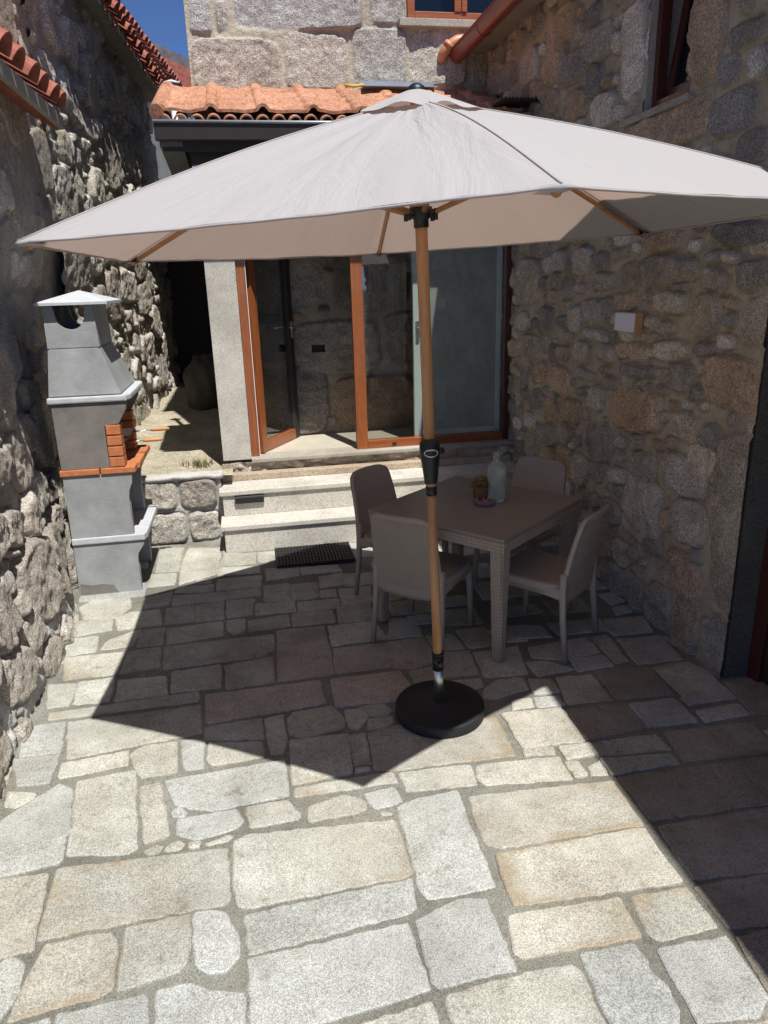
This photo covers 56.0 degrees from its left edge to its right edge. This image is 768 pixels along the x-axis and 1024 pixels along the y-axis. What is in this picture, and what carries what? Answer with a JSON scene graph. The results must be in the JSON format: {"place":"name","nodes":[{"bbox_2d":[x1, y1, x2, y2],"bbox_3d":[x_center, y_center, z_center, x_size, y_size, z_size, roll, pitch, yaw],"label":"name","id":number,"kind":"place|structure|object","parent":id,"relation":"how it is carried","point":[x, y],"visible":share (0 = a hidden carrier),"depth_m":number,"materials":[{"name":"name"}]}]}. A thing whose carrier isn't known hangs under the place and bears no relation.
{"place":"outdoors","nodes":[
{"label":"outdoors","id":0,"kind":"place"},
{"bbox_2d":[116,0,194,180],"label":"house","id":1,"kind":"structure","parent":0,"point":[169,64],"depth_m":14.07,"materials":[{"name":"granite"},{"name":"red tile"},{"name":"weathered concrete"}]},
{"bbox_2d":[121,0,194,167],"label":"sky","id":2,"kind":"structure","parent":0,"point":[163,22],"materials":[{"name":"blue"}]},
{"bbox_2d":[135,381,232,474],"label":"path","id":3,"kind":"structure","parent":0,"point":[189,435],"depth_m":7.58,"materials":[{"name":"beige stone"}]},
{"bbox_2d":[165,259,212,380],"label":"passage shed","id":4,"kind":"structure","parent":3,"relation":"on","point":[191,323],"depth_m":11.51,"materials":[{"name":"black"}]},
{"bbox_2d":[183,354,217,410],"bbox_3d":[-2.283,-1.591,9.294,0.540,0.876,0.665,-5,18,-10],"label":"boulder","id":5,"kind":"object","parent":3,"relation":"on","point":[199,380],"visible":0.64,"depth_m":9.01,"materials":[{"name":"stone"}]},
{"bbox_2d":[179,458,212,468],"bbox_3d":[-1.643,-0.439,6.345,0.277,0.075,0.259,2,18,13],"label":"grass tuft","id":6,"kind":"object","parent":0,"point":[197,463],"visible":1,"depth_m":6.32,"materials":[{"name":"green plant"}]},
{"bbox_2d":[0,537,767,1023],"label":"paving","id":7,"kind":"structure","parent":0,"point":[234,791],"depth_m":2.87,"materials":[{"name":"stone"}]},
{"bbox_2d":[0,0,78,793],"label":"stone annex","id":8,"kind":"object","parent":7,"relation":"on","point":[39,611],"visible":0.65,"depth_m":4.47,"materials":[{"name":"stone"}]},
{"bbox_2d":[33,290,156,595],"bbox_3d":[-1.961,-0.502,5.097,0.508,2.038,0.745,-5,18,-10],"label":"barbecue","id":9,"kind":"object","parent":7,"relation":"on","point":[94,387],"visible":0.99,"depth_m":4.80,"materials":[{"name":"grey concrete"}]},
{"bbox_2d":[107,427,169,435],"bbox_3d":[-1.833,-0.572,5.114,0.610,0.025,0.271,-5,18,-10],"label":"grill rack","id":10,"kind":"object","parent":9,"relation":"in","point":[127,432],"visible":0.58,"depth_m":5.14,"materials":[{"name":"metal"}]},
{"bbox_2d":[124,438,162,442],"bbox_3d":[-1.857,-0.498,5.122,0.555,0.025,0.270,-5,18,-10],"label":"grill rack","id":11,"kind":"object","parent":9,"relation":"in","point":[147,440],"visible":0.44,"depth_m":5.15,"materials":[{"name":"metal"}]},
{"bbox_2d":[141,470,224,545],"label":"retaining wall","id":12,"kind":"structure","parent":7,"relation":"on","point":[189,505],"depth_m":5.93,"materials":[{"name":"stone"}]},
{"bbox_2d":[275,541,355,567],"bbox_3d":[-0.546,0.329,5.648,0.600,0.019,0.410,-5,18,-10],"label":"doormat","id":13,"kind":"object","parent":7,"relation":"on","point":[313,554],"visible":1,"depth_m":5.61,"materials":[{"name":"black rubber"}]},
{"bbox_2d":[219,453,515,552],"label":"stone steps","id":14,"kind":"structure","parent":7,"relation":"on","point":[302,506],"depth_m":5.98,"materials":[{"name":"stone"}]},
{"bbox_2d":[235,494,263,503],"bbox_3d":[-1.096,-0.101,5.893,0.232,0.067,0.035,-5,18,-10],"label":"step lamp","id":15,"kind":"object","parent":14,"relation":"attached to","point":[249,499],"visible":1,"depth_m":5.88,"materials":[{"name":"black plastic"}]},
{"bbox_2d":[350,464,447,610],"bbox_3d":[0.090,0.143,4.838,0.554,0.834,0.469,13,23,38],"label":"dining chair","id":16,"kind":"object","parent":7,"relation":"on","point":[372,486],"visible":0.6,"depth_m":4.84,"materials":[{"name":"beige plastic"}]},
{"bbox_2d":[370,512,473,658],"bbox_3d":[0.215,0.346,4.197,0.469,0.834,0.554,9,20,29],"label":"dining chair","id":17,"kind":"object","parent":7,"relation":"on","point":[401,565],"visible":0.9,"depth_m":4.01,"materials":[{"name":"beige plastic"}]},
{"bbox_2d":[395,651,484,738],"bbox_3d":[0.271,0.830,3.508,0.438,0.338,0.438,-5,18,-10],"label":"parasol stand","id":18,"kind":"object","parent":7,"relation":"on","point":[438,707],"visible":0.98,"depth_m":3.47,"materials":[{"name":"black plastic"}]},
{"bbox_2d":[15,82,767,654],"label":"parasol","id":19,"kind":"object","parent":18,"relation":"on","point":[419,168],"visible":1,"depth_m":2.28,"materials":[{"name":"white fabric"}]},
{"bbox_2d":[368,476,582,662],"bbox_3d":[0.572,0.298,4.481,0.936,0.737,0.936,13,23,38],"label":"dining table","id":20,"kind":"object","parent":7,"relation":"on","point":[518,516],"visible":0.84,"depth_m":4.17,"materials":[{"name":"beige plastic"}]},
{"bbox_2d":[469,475,487,500],"bbox_3d":[0.593,-0.150,4.404,0.153,0.158,0.144,-5,18,-10],"label":"potted plant","id":21,"kind":"object","parent":20,"relation":"on","point":[479,488],"visible":0.92,"depth_m":4.37,"materials":[{"name":"green plant"}]},
{"bbox_2d":[473,497,494,506],"bbox_3d":[0.602,-0.060,4.338,0.135,0.028,0.135,-5,18,-10],"label":"glass dish","id":22,"kind":"object","parent":20,"relation":"on","point":[484,503],"visible":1,"depth_m":4.31,"materials":[{"name":"purple glass"}]},
{"bbox_2d":[488,451,505,502],"bbox_3d":[0.680,-0.211,4.348,0.109,0.304,0.107,-5,18,-10],"label":"glass bottle","id":23,"kind":"object","parent":20,"relation":"on","point":[497,479],"visible":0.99,"depth_m":4.31,"materials":[{"name":"glass"}]},
{"bbox_2d":[473,456,566,596],"bbox_3d":[0.942,0.091,4.921,0.469,0.834,0.554,14,23,39],"label":"dining chair","id":24,"kind":"object","parent":7,"relation":"on","point":[541,473],"visible":0.34,"depth_m":4.95,"materials":[{"name":"beige plastic"}]},
{"bbox_2d":[509,504,610,663],"bbox_3d":[0.966,0.344,4.134,0.554,0.834,0.469,12,22,36],"label":"dining chair","id":25,"kind":"object","parent":7,"relation":"on","point":[563,580],"visible":0.94,"depth_m":3.98,"materials":[{"name":"beige plastic"}]},
{"bbox_2d":[449,0,767,684],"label":"stone house","id":26,"kind":"structure","parent":7,"relation":"on","point":[654,434],"depth_m":4.07,"materials":[{"name":"stone"}]},
{"bbox_2d":[437,34,462,62],"bbox_3d":[0.645,-4.032,6.269,0.371,0.236,0.145,-5,18,-10],"label":"drain pipe","id":27,"kind":"object","parent":26,"relation":"attached to","point":[444,52],"visible":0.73,"depth_m":6.21,"materials":[{"name":"orange metal"}]},
{"bbox_2d":[614,312,643,333],"bbox_3d":[1.473,-1.144,4.352,0.047,0.120,0.263,-5,18,-10],"label":"wall lamp","id":28,"kind":"object","parent":26,"relation":"attached to","point":[628,322],"visible":1,"depth_m":4.30,"materials":[{"name":"white plastic"}]},
{"bbox_2d":[651,0,693,107],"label":"window","id":29,"kind":"structure","parent":26,"relation":"in","point":[660,95],"depth_m":3.91,"materials":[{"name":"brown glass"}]},
{"bbox_2d":[746,527,767,684],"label":"door","id":30,"kind":"structure","parent":26,"relation":"in","point":[757,669],"depth_m":3.68,"materials":[{"name":"wood"}]},
{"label":"ground","id":31,"kind":"structure","parent":0,"visible":0},
{"bbox_2d":[21,0,180,425],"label":"tall house","id":32,"kind":"structure","parent":31,"relation":"on","point":[97,65],"depth_m":7.59,"materials":[{"name":"stone"}]},
{"bbox_2d":[149,0,537,471],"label":"porch house","id":33,"kind":"structure","parent":31,"relation":"on","point":[317,361],"depth_m":6.26,"materials":[{"name":"stone"}]},
{"bbox_2d":[163,80,179,118],"bbox_3d":[-1.829,-3.331,6.376,0.096,0.830,0.096,10,21,33],"label":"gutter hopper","id":34,"kind":"object","parent":33,"relation":"attached to","point":[174,82],"visible":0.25,"depth_m":6.25,"materials":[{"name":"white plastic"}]},
{"bbox_2d":[244,257,299,452],"bbox_3d":[-0.960,-1.478,6.384,0.122,1.790,0.720,5,19,19],"label":"door leaf","id":35,"kind":"structure","parent":33,"relation":"in","point":[266,444],"depth_m":6.47,"materials":[{"name":"orange wood"}]},
{"bbox_2d":[406,0,493,19],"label":"window","id":36,"kind":"structure","parent":33,"relation":"in","point":[441,9],"depth_m":6.27,"materials":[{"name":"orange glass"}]},
{"bbox_2d":[411,246,502,435],"bbox_3d":[0.650,-1.523,6.376,0.801,1.790,0.081,-5,18,-10],"label":"inner door","id":37,"kind":"structure","parent":33,"relation":"in","point":[466,284],"depth_m":6.39,"materials":[{"name":"grey paint"}]}
]}

